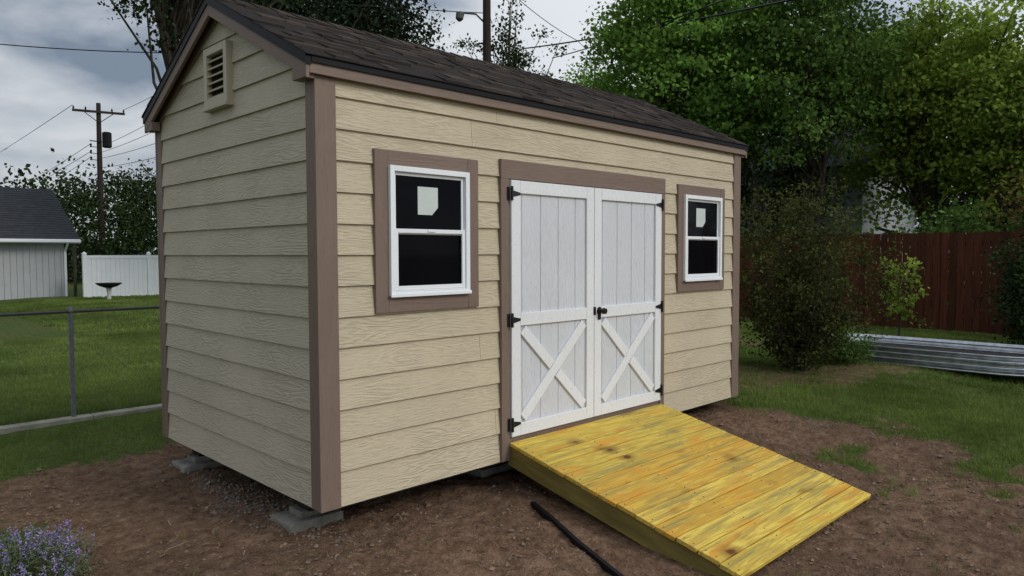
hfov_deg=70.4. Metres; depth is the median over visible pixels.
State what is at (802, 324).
lilac bush
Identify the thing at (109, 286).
birdbath
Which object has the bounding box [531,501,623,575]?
landscape edging
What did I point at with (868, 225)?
neighbour house
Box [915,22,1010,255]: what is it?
oak tree
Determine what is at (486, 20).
utility pole
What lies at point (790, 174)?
elm tree
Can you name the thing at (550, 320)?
door
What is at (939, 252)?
wooden privacy fence
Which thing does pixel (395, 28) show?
pine tree
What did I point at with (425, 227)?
window
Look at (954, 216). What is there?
shrub thicket
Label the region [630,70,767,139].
oak tree
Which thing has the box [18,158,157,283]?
distant trees
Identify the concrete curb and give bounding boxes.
[0,403,161,434]
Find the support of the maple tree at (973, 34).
on the ground at (164, 515)
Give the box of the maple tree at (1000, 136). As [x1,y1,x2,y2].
[893,29,1023,231]
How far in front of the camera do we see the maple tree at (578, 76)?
31.20 m
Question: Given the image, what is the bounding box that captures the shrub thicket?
[740,186,1023,327]
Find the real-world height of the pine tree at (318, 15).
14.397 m
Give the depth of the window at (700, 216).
6.87 m
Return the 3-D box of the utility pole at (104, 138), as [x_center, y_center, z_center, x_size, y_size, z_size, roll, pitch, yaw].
[-22.460,-4.969,39.722,2.500,10.201,0.518,-2,3,-32]
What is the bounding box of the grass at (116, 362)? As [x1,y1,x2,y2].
[0,294,1023,575]
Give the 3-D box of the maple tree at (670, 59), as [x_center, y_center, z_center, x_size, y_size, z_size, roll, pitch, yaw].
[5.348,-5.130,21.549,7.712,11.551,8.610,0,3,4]
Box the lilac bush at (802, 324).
[739,177,934,374]
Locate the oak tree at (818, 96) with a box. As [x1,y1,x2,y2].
[748,22,921,138]
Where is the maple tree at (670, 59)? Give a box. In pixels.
[569,0,810,178]
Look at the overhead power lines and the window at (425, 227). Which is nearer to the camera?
the window at (425, 227)
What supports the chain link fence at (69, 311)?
on the concrete curb
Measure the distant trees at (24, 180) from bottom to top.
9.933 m
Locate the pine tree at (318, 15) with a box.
[196,0,437,46]
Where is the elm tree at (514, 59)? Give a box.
[450,0,566,76]
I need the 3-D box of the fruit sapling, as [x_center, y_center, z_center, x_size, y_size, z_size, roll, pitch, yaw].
[6.762,0.203,12.553,0.737,1.607,0.779,-3,4,-45]
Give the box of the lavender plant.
[0,519,100,575]
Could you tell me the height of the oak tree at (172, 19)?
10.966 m
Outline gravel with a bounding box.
[150,412,854,563]
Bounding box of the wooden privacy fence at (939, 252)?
[739,231,1023,335]
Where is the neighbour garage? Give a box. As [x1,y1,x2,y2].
[0,187,80,299]
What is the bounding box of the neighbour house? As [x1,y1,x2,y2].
[740,124,914,299]
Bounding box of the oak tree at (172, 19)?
[97,0,319,89]
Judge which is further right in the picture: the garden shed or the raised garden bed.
the raised garden bed
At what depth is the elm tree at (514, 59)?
25.92 m
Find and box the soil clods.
[0,396,1023,575]
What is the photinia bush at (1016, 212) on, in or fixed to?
on the ground at (164, 515)
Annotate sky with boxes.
[0,0,1023,253]
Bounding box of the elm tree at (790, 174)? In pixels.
[740,134,859,234]
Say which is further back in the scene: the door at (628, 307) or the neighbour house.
the neighbour house
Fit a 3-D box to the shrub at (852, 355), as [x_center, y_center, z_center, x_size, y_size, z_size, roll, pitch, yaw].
[4.574,0.790,10.262,1.105,0.790,1.217,-3,4,-45]
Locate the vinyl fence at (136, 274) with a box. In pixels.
[81,252,158,296]
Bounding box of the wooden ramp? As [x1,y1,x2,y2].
[508,404,870,575]
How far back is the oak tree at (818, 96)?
27.82 m
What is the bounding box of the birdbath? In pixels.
[95,282,121,298]
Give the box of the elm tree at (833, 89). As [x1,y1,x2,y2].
[701,0,936,235]
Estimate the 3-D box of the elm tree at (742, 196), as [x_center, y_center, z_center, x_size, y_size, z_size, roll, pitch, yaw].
[6.047,-2.157,23.090,4.732,5.482,4.530,0,3,3]
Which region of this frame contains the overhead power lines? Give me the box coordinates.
[0,0,793,184]
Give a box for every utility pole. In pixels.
[72,103,124,254]
[456,0,490,61]
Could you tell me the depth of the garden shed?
4.95 m
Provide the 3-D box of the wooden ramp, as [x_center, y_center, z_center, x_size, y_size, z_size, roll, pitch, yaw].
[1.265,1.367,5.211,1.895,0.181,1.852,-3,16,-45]
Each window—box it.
[372,148,478,313]
[675,184,724,291]
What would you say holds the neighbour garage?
on the ground at (164, 515)
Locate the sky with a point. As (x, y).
(37, 84)
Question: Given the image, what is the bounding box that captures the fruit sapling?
[879,253,929,335]
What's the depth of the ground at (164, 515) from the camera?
4.82 m
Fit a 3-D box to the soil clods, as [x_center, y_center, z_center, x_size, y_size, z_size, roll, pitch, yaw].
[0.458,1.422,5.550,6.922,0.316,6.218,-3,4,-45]
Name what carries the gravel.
on the ground at (164, 515)
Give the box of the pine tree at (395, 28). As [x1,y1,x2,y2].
[299,0,454,50]
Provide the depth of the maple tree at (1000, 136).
17.86 m
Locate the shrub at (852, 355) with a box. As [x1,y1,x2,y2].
[816,322,887,365]
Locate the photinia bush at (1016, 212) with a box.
[966,165,1023,254]
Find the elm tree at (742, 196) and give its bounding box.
[740,142,763,230]
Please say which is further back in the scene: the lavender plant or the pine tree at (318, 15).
the pine tree at (318, 15)
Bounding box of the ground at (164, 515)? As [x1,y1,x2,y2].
[0,265,1023,575]
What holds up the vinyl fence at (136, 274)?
on the ground at (164, 515)
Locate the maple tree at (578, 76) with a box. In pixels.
[551,51,645,93]
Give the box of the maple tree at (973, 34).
[828,0,1023,275]
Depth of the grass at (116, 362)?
8.39 m
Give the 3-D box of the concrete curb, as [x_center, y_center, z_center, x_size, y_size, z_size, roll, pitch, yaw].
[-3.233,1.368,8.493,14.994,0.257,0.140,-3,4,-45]
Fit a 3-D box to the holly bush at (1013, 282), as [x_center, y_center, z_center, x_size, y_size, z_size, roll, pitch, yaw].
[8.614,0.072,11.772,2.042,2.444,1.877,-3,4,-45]
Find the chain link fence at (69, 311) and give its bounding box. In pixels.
[0,306,161,425]
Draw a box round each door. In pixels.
[507,180,593,436]
[593,188,663,416]
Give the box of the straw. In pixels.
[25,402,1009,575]
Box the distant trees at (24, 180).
[0,148,974,264]
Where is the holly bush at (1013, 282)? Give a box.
[976,231,1023,344]
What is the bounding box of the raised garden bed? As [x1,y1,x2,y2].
[842,333,1023,376]
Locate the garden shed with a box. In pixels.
[141,0,748,532]
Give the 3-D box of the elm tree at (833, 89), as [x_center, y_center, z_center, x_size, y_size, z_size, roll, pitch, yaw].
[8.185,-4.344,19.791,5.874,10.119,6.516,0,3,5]

